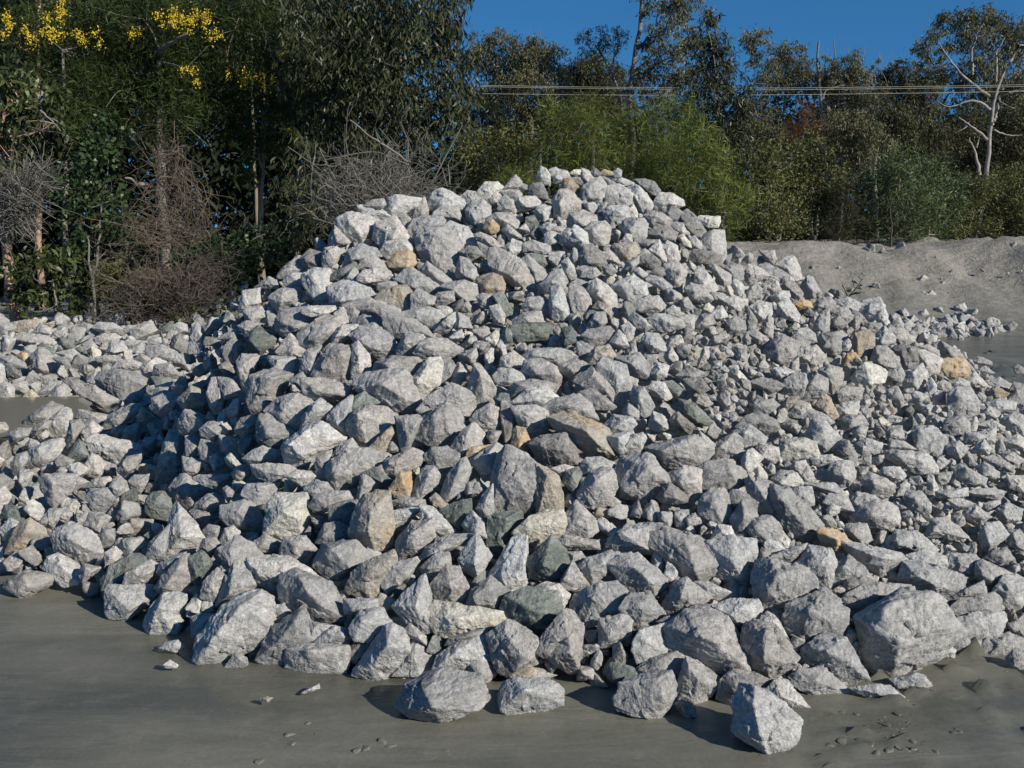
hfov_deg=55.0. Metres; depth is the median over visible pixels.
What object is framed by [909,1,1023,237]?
gum tree
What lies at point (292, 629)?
rock
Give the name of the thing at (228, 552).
rock
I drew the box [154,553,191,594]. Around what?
rock
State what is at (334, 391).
rock
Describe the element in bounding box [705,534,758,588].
rock
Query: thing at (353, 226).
rock
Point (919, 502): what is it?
rock
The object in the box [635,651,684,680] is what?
rock
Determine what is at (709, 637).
rock
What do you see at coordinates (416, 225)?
rock
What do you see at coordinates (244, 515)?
rock
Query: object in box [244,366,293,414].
rock
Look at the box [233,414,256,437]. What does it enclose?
rock
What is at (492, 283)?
rock
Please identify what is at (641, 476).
rock
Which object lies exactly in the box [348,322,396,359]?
rock
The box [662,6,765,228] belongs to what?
gum tree
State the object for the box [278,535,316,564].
rock
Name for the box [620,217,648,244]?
rock
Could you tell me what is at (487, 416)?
rock
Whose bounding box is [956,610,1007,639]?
rock
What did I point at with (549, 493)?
rock
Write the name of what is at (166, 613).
rock
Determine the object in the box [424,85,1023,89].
power line
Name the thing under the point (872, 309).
rock
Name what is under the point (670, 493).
rock
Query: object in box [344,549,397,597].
rock
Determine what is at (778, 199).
shrub
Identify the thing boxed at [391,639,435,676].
rock
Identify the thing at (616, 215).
rock
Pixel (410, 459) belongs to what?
rock
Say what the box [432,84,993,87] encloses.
power line
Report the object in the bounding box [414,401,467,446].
rock
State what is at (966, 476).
rock
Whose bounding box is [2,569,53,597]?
rock
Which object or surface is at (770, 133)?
gum tree
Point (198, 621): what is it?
rock
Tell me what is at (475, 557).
rock
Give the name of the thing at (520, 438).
rock
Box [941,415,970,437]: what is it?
rock
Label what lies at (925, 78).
gum tree
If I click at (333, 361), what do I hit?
rock
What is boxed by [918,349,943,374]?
rock
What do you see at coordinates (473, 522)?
rock
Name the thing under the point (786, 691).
rock
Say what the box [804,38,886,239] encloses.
gum tree
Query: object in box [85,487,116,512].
rock
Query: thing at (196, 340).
rock
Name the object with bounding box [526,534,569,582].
rock
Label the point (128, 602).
rock
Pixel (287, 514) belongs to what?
rock
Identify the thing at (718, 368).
rock rubble
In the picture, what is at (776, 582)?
rock
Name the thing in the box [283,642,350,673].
rock
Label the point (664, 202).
rock
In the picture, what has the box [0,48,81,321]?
gum tree
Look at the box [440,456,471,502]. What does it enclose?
rock
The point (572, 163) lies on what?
feathery shrub
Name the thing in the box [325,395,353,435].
rock
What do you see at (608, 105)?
gum tree
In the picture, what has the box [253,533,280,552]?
rock
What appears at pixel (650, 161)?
feathery shrub
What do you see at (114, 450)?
rock
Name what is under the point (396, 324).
rock
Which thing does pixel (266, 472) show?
rock
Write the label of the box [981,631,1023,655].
rock
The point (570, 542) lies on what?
rock
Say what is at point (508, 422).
rock
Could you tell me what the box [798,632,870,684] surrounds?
rock
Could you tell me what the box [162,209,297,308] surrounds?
dark bush
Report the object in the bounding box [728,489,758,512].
rock
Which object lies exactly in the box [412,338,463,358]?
rock
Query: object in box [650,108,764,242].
feathery shrub
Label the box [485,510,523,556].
rock
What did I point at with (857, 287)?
weed
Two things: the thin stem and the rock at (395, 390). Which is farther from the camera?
the thin stem
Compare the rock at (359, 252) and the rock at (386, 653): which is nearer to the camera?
the rock at (386, 653)
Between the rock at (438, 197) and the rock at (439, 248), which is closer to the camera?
the rock at (439, 248)
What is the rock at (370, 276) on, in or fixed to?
on the rock rubble
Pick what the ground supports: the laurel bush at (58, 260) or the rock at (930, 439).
the laurel bush at (58, 260)
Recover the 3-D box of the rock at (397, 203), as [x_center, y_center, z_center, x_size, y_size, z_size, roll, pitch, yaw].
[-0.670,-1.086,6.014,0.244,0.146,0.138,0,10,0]
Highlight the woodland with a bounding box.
[0,0,1023,298]
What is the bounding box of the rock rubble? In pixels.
[0,166,1023,717]
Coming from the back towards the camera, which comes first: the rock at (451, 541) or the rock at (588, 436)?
the rock at (588, 436)
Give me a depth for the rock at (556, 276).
5.16 m
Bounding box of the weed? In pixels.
[842,276,862,296]
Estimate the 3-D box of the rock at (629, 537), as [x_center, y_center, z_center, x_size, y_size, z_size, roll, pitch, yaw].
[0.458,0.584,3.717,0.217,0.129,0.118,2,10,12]
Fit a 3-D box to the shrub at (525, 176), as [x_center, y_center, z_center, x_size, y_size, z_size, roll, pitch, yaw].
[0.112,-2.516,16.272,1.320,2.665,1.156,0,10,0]
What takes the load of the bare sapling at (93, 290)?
on the ground
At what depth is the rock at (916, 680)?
3.35 m
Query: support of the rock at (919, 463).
on the rock rubble
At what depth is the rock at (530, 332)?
4.80 m
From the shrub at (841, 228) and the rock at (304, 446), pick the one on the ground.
the shrub at (841, 228)
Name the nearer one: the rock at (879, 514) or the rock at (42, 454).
the rock at (879, 514)
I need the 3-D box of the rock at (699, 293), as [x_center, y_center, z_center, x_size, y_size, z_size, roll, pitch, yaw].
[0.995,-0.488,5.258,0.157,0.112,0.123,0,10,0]
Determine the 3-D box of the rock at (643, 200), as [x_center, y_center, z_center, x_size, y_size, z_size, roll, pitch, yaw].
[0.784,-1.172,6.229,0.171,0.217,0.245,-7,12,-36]
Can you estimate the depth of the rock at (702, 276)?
5.39 m
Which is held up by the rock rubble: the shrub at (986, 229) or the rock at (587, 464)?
the rock at (587, 464)
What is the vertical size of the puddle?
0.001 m
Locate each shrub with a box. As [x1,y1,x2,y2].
[442,110,551,224]
[481,154,553,195]
[524,83,628,192]
[599,89,711,200]
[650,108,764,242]
[726,131,815,241]
[776,126,857,241]
[818,167,888,244]
[854,138,951,246]
[893,148,981,242]
[939,165,1009,239]
[971,158,1023,238]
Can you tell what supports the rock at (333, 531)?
on the rock rubble
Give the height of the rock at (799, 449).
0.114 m
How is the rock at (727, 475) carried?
on the rock rubble
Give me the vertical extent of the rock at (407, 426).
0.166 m
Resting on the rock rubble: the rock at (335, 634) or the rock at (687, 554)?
the rock at (687, 554)
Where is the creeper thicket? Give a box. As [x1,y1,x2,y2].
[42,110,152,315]
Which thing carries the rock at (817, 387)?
on the rock rubble
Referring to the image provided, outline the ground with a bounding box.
[0,235,1023,767]
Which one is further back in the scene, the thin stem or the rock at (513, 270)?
the thin stem
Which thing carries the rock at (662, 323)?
on the rock rubble
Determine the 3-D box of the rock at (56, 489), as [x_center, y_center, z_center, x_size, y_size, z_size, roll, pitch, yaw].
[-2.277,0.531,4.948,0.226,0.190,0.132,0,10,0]
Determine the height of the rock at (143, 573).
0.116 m
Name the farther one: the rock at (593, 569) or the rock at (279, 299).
the rock at (279, 299)
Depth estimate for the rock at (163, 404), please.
5.78 m
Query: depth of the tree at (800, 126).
28.93 m
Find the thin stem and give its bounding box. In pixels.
[26,106,79,131]
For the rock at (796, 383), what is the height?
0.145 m
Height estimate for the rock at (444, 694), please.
0.199 m
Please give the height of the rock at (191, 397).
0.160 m
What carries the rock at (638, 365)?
on the rock rubble
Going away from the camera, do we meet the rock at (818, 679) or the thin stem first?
the rock at (818, 679)
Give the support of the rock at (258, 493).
on the rock at (244, 515)
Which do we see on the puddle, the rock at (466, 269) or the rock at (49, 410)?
the rock at (49, 410)
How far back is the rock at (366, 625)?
3.47 m
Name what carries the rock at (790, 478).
on the rock rubble
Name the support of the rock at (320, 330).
on the rock rubble
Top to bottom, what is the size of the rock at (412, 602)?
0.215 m
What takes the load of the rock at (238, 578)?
on the rock rubble
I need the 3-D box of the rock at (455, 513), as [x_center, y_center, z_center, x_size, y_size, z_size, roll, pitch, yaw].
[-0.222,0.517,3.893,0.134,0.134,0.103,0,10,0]
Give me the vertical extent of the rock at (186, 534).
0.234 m
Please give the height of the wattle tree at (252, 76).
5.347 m
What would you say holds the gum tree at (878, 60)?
on the ground
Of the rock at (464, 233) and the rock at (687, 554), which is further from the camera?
the rock at (464, 233)
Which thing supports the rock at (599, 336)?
on the rock rubble
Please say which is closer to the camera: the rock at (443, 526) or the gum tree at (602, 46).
the rock at (443, 526)
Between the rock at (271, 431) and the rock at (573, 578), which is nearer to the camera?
the rock at (573, 578)
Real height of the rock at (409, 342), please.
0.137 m
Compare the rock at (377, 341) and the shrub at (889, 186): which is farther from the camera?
the shrub at (889, 186)
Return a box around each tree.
[0,0,100,307]
[0,0,139,318]
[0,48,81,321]
[68,0,243,274]
[185,0,329,305]
[186,0,325,283]
[262,0,487,249]
[456,82,626,221]
[466,24,581,219]
[554,51,641,169]
[574,24,631,172]
[622,0,706,179]
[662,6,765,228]
[722,104,812,240]
[734,23,821,238]
[779,98,840,235]
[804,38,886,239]
[805,103,905,239]
[862,91,961,225]
[863,52,883,239]
[869,51,952,237]
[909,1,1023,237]
[932,98,1023,223]
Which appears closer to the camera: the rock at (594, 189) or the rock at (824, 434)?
the rock at (824, 434)
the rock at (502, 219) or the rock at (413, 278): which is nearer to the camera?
the rock at (413, 278)
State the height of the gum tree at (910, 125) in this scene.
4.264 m
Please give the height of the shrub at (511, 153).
3.478 m
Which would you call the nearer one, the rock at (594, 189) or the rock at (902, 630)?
the rock at (902, 630)
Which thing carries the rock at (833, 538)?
on the rock rubble
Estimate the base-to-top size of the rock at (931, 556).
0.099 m
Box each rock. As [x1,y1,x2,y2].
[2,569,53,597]
[4,517,47,555]
[23,401,63,424]
[25,437,65,468]
[30,346,59,374]
[38,472,78,507]
[41,552,80,587]
[47,407,73,438]
[49,521,103,564]
[77,385,121,413]
[84,433,143,464]
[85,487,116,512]
[94,368,147,400]
[98,553,147,598]
[102,403,141,430]
[103,583,158,620]
[122,559,158,584]
[142,591,187,634]
[144,490,172,521]
[145,524,169,561]
[150,390,180,417]
[154,429,184,484]
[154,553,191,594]
[166,502,205,558]
[167,473,209,511]
[176,385,208,414]
[176,409,207,435]
[187,321,205,354]
[187,550,212,584]
[190,613,214,637]
[192,474,231,489]
[192,589,276,664]
[193,493,227,513]
[199,567,224,601]
[206,376,223,414]
[213,534,263,572]
[215,559,258,606]
[219,499,263,532]
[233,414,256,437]
[240,482,279,505]
[241,445,282,465]
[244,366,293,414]
[245,325,278,354]
[245,554,318,597]
[250,462,296,482]
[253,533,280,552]
[254,604,312,665]
[255,412,295,448]
[262,392,313,431]
[262,492,311,540]
[268,287,302,312]
[274,306,314,336]
[274,333,306,359]
[276,257,306,278]
[276,567,346,625]
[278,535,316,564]
[280,420,346,470]
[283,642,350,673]
[296,313,342,348]
[299,345,321,376]
[299,377,354,403]
[299,398,333,428]
[300,249,321,269]
[301,267,332,301]
[308,490,353,512]
[310,343,351,382]
[311,539,374,580]
[313,625,350,644]
[314,449,332,481]
[315,521,350,544]
[324,447,387,490]
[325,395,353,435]
[326,279,375,306]
[327,499,357,524]
[335,211,379,243]
[340,297,400,317]
[341,243,382,266]
[342,597,378,615]
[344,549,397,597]
[345,403,397,446]
[347,489,395,550]
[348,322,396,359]
[348,607,392,642]
[350,340,370,375]
[350,367,422,414]
[350,622,410,680]
[350,642,370,665]
[351,391,379,412]
[356,267,393,285]
[372,214,414,246]
[372,355,422,372]
[373,284,412,310]
[379,238,417,259]
[379,307,434,338]
[380,556,419,594]
[382,447,424,476]
[384,194,421,215]
[386,249,416,270]
[388,471,413,498]
[391,573,432,634]
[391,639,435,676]
[393,267,444,294]
[393,666,490,722]
[394,414,422,451]
[395,331,425,355]
[395,517,435,560]
[401,306,444,329]
[406,215,445,240]
[410,288,435,308]
[411,465,440,498]
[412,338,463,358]
[413,356,443,394]
[414,226,463,273]
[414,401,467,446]
[415,382,476,418]
[418,532,472,560]
[419,504,457,536]
[419,551,451,580]
[424,445,459,473]
[427,599,506,638]
[428,188,467,210]
[429,563,469,604]
[431,634,491,669]
[439,279,478,302]
[439,498,472,532]
[440,220,476,247]
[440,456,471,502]
[450,422,476,458]
[454,256,479,282]
[457,530,492,577]
[461,510,486,538]
[465,198,491,225]
[465,574,510,609]
[467,363,496,413]
[468,403,500,430]
[469,442,502,481]
[475,272,505,294]
[475,483,493,517]
[476,423,485,445]
[485,212,519,229]
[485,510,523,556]
[485,619,538,678]
[487,246,538,295]
[488,534,528,591]
[489,444,538,514]
[492,367,529,387]
[497,676,564,714]
[498,586,563,636]
[500,399,518,442]
[507,378,556,398]
[509,322,552,342]
[510,386,558,406]
[510,404,550,439]
[510,425,530,452]
[511,509,567,546]
[521,358,562,395]
[522,347,578,364]
[526,432,578,467]
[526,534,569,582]
[533,461,563,512]
[535,581,571,607]
[535,608,584,674]
[537,268,568,294]
[542,393,598,421]
[545,409,618,461]
[548,285,571,321]
[551,188,586,219]
[557,357,590,379]
[558,224,588,249]
[558,534,600,550]
[560,560,589,590]
[565,500,600,537]
[567,209,597,228]
[568,283,591,320]
[569,580,628,628]
[572,364,614,403]
[576,466,618,509]
[577,243,607,267]
[577,549,617,584]
[578,388,616,410]
[580,176,606,203]
[580,326,615,347]
[580,456,613,476]
[583,220,611,246]
[585,344,616,364]
[586,277,617,314]
[595,356,630,414]
[597,613,633,648]
[601,204,630,225]
[603,183,635,205]
[604,414,637,433]
[604,522,661,554]
[606,551,667,598]
[607,430,634,454]
[610,241,640,262]
[610,274,648,301]
[612,668,677,719]
[614,352,654,379]
[614,452,670,500]
[618,590,665,632]
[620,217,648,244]
[625,183,653,214]
[629,385,654,417]
[631,295,665,316]
[631,623,667,664]
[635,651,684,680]
[643,434,714,471]
[645,313,684,332]
[647,522,718,581]
[653,192,684,213]
[655,481,688,505]
[661,576,713,615]
[662,607,750,676]
[667,465,702,505]
[671,398,713,425]
[676,655,720,704]
[680,208,706,238]
[683,282,713,303]
[686,249,722,265]
[693,265,717,292]
[697,486,732,524]
[698,460,747,489]
[700,229,726,263]
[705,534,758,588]
[711,432,743,459]
[711,598,763,631]
[715,668,770,705]
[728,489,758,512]
[729,499,758,536]
[731,682,803,754]
[732,424,767,448]
[734,411,779,434]
[739,618,800,681]
[744,475,777,520]
[746,514,782,543]
[750,556,818,610]
[762,334,800,367]
[766,678,810,707]
[768,483,824,544]
[770,543,807,562]
[771,469,803,487]
[774,255,802,281]
[777,437,820,462]
[780,371,807,399]
[781,586,849,641]
[787,664,851,695]
[796,544,837,588]
[797,344,826,366]
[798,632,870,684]
[801,373,828,401]
[803,418,840,454]
[816,527,852,552]
[817,331,841,357]
[817,364,843,394]
[827,460,856,487]
[831,439,858,462]
[832,554,874,588]
[841,581,911,618]
[842,542,908,577]
[844,522,872,543]
[847,683,905,697]
[848,499,900,529]
[850,329,874,359]
[850,362,887,388]
[852,586,967,677]
[859,296,889,325]
[859,471,895,498]
[870,345,900,371]
[884,449,938,474]
[888,672,932,688]
[890,344,918,369]
[891,529,939,551]
[896,559,967,597]
[902,362,927,390]
[904,490,931,515]
[905,548,948,568]
[911,425,948,455]
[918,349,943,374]
[924,517,969,540]
[937,341,976,372]
[941,356,970,380]
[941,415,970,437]
[945,580,987,603]
[946,385,980,418]
[947,552,979,576]
[949,591,1002,615]
[950,463,987,486]
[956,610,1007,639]
[974,559,1013,592]
[977,521,1009,551]
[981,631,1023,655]
[991,573,1023,612]
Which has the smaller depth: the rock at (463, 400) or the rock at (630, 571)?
the rock at (630, 571)
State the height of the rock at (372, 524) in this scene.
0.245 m
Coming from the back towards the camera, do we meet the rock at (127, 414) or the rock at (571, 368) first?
the rock at (127, 414)
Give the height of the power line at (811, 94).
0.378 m
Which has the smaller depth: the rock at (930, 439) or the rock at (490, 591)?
the rock at (490, 591)
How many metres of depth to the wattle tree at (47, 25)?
14.37 m
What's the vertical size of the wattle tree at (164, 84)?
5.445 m
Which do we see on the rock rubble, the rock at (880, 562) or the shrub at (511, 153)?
the rock at (880, 562)
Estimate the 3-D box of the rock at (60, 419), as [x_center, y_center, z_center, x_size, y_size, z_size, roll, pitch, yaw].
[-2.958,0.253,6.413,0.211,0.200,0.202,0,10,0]
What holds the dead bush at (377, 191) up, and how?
on the ground
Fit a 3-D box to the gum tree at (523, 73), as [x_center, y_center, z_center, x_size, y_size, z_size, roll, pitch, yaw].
[0.279,-6.985,29.133,3.673,7.065,2.779,0,10,0]
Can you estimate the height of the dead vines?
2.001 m
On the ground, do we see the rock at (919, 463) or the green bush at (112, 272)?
the green bush at (112, 272)
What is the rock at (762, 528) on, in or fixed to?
on the rock rubble
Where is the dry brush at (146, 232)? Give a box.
[65,162,250,309]
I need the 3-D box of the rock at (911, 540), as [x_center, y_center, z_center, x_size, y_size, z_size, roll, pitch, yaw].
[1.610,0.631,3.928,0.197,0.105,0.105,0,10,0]
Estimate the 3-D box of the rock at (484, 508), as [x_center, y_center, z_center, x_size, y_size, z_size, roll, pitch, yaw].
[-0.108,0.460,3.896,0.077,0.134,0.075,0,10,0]
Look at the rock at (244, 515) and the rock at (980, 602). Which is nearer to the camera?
the rock at (980, 602)
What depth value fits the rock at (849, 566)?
3.67 m
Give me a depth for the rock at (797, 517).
3.85 m
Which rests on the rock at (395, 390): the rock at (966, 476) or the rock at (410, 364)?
the rock at (410, 364)
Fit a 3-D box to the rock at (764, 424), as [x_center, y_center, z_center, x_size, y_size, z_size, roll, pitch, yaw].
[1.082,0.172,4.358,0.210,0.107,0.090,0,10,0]
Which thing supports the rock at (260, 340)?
on the rock rubble
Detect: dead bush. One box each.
[0,126,92,260]
[277,100,468,248]
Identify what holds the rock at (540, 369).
on the rock rubble
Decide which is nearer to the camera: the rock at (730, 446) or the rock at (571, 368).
the rock at (730, 446)
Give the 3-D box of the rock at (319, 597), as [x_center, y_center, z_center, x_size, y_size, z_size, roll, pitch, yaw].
[-0.737,0.791,3.647,0.267,0.221,0.220,0,10,0]
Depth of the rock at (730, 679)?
3.24 m
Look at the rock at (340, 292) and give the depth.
5.26 m
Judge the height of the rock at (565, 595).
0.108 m
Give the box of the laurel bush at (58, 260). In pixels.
[0,238,102,320]
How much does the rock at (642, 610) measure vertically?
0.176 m
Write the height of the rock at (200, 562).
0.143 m
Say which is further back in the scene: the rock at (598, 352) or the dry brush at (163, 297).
the dry brush at (163, 297)
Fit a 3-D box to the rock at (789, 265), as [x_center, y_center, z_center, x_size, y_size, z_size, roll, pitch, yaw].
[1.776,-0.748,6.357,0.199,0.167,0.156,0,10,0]
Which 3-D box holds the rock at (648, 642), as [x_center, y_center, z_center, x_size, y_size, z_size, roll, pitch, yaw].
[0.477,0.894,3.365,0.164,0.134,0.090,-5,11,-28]
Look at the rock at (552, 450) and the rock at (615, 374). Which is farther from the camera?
the rock at (615, 374)
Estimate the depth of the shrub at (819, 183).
19.00 m
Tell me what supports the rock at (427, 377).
on the rock rubble
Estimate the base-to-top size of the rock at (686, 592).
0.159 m
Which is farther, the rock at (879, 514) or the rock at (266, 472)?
the rock at (266, 472)
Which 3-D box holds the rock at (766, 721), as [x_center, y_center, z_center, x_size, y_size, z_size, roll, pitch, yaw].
[0.773,1.021,2.994,0.209,0.205,0.208,5,11,25]
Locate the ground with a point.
(84, 683)
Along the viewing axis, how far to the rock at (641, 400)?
4.33 m
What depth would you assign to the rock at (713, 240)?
5.95 m
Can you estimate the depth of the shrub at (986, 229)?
19.73 m
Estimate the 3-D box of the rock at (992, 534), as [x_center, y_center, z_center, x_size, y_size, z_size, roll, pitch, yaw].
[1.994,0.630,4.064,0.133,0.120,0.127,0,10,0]
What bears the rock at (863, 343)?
on the rock rubble
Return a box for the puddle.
[0,396,91,436]
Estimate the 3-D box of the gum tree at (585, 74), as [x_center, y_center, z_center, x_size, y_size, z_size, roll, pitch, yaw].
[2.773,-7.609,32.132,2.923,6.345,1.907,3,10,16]
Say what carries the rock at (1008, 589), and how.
on the rock rubble
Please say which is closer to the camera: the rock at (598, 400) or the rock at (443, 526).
the rock at (443, 526)
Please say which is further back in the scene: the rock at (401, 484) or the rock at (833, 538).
the rock at (401, 484)
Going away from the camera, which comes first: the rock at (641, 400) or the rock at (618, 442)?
the rock at (618, 442)
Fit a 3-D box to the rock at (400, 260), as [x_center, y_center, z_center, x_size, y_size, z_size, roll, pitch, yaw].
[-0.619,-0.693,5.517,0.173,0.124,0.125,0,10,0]
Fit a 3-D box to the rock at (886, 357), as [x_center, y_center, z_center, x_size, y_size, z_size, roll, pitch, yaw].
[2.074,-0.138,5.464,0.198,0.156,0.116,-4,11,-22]
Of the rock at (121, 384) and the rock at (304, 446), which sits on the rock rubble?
the rock at (304, 446)
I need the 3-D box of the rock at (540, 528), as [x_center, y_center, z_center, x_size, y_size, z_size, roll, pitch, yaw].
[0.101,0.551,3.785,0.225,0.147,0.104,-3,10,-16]
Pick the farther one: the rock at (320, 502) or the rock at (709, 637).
the rock at (320, 502)
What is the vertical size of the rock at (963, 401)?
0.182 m
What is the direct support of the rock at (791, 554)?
on the rock rubble
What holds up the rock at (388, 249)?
on the rock rubble
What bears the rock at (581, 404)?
on the rock rubble
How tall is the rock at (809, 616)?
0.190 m
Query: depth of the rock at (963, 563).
3.85 m
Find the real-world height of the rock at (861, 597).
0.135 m
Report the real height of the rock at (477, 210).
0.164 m
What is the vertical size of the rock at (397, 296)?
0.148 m
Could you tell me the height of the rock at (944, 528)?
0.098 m
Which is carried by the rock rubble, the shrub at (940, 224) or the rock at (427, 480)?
the rock at (427, 480)
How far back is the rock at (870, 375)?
5.12 m
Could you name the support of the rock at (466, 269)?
on the rock rubble
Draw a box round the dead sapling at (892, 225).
[882,200,911,246]
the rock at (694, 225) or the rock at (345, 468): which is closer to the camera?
the rock at (345, 468)
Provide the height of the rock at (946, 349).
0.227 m
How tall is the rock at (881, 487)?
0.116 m
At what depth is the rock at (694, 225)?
6.08 m
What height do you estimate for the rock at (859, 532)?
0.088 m
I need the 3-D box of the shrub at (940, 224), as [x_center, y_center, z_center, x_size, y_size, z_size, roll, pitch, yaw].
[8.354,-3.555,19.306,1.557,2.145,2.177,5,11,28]
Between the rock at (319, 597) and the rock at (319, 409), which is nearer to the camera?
the rock at (319, 597)
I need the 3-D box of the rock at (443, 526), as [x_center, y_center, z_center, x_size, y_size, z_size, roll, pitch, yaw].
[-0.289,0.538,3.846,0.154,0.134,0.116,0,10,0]
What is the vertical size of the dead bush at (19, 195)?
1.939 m
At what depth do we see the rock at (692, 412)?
4.30 m
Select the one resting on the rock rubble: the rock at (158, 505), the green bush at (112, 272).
the rock at (158, 505)
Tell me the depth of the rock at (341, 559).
3.78 m
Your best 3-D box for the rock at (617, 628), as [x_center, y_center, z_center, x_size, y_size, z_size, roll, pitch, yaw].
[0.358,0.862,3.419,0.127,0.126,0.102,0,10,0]
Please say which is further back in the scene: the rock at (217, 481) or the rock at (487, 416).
the rock at (217, 481)
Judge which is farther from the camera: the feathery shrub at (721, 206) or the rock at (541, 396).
the feathery shrub at (721, 206)
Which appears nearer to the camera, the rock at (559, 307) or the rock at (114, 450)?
the rock at (559, 307)
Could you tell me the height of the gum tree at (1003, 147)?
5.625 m
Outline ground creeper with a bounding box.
[168,294,237,321]
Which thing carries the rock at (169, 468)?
on the rock rubble
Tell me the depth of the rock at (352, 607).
3.55 m
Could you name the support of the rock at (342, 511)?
on the rock at (333, 531)
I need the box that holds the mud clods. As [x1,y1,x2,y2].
[189,350,1023,764]
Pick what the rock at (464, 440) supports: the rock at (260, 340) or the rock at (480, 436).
the rock at (480, 436)
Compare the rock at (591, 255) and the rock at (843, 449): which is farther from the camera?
the rock at (591, 255)
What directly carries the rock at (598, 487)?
on the rock rubble
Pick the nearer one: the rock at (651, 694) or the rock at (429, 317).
the rock at (651, 694)
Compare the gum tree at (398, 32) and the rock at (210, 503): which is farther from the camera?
the gum tree at (398, 32)
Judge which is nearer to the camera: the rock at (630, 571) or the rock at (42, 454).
the rock at (630, 571)
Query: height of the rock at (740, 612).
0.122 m
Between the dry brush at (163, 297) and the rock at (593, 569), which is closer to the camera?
the rock at (593, 569)
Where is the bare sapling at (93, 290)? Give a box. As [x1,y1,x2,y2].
[85,236,117,322]
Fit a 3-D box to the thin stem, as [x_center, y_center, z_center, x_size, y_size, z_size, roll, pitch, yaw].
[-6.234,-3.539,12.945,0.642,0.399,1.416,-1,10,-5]
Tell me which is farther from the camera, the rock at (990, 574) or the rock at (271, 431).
the rock at (271, 431)
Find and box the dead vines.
[127,114,233,254]
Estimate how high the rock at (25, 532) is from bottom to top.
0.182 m
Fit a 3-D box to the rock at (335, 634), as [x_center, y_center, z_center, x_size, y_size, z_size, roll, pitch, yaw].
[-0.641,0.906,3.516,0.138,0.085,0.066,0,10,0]
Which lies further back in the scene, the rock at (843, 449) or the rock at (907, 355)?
the rock at (907, 355)
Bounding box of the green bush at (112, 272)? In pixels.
[84,252,158,316]
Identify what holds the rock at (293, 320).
on the rock rubble
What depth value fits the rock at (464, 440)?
4.18 m
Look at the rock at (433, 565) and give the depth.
3.67 m
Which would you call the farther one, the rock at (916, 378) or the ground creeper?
the ground creeper
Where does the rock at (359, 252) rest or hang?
on the rock rubble
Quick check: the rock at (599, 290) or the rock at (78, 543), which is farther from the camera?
the rock at (599, 290)
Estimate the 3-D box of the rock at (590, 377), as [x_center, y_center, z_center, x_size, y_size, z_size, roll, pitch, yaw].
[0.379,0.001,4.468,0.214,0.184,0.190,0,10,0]
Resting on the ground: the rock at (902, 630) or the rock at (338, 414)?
the rock at (902, 630)
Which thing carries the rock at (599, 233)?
on the rock rubble
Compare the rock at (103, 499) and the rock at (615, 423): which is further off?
the rock at (103, 499)
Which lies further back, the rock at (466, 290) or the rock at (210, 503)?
the rock at (466, 290)
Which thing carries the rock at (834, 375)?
on the rock rubble
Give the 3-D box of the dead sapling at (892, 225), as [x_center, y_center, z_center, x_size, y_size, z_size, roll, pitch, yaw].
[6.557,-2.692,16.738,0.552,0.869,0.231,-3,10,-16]
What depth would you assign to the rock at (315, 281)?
5.43 m
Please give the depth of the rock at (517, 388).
4.43 m
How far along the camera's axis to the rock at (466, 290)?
5.20 m
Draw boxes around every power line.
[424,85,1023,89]
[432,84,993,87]
[478,91,1022,94]
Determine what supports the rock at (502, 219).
on the rock rubble
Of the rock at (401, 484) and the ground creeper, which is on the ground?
the ground creeper
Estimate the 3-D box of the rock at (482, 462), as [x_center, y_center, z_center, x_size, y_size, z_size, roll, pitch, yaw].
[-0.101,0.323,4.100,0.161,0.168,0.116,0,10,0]
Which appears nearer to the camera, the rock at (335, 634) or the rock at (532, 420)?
the rock at (335, 634)
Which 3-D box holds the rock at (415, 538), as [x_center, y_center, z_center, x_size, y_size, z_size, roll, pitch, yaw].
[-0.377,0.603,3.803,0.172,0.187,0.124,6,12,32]
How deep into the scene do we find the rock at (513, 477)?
3.94 m
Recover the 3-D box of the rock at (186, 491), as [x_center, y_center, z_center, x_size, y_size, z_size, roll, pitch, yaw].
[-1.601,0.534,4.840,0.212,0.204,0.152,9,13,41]
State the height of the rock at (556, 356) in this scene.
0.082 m
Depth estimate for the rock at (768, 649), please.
3.30 m
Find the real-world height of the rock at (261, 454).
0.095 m
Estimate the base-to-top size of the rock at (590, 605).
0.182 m
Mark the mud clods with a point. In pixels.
(839, 740)
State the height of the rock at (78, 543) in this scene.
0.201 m
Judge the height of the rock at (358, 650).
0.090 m
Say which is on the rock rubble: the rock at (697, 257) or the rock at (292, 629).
the rock at (697, 257)
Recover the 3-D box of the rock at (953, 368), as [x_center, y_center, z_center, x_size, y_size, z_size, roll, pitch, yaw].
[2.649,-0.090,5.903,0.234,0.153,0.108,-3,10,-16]
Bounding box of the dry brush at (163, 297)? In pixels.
[81,218,255,328]
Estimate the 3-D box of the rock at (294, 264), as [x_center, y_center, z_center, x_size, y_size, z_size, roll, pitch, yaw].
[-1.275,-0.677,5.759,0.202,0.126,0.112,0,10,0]
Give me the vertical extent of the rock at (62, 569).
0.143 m
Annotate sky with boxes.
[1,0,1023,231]
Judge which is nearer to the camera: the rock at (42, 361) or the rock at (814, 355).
the rock at (814, 355)
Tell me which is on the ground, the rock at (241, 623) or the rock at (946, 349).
the rock at (241, 623)
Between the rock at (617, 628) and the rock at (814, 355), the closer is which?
the rock at (617, 628)
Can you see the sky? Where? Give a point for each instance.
(887, 27)
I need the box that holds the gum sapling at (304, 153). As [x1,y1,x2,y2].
[267,132,343,257]
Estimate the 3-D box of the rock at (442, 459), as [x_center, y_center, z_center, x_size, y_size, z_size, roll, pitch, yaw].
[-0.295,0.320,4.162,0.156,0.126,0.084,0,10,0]
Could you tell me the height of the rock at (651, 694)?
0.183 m
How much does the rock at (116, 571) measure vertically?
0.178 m
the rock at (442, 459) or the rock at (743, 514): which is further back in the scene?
the rock at (442, 459)
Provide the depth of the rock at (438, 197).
6.05 m

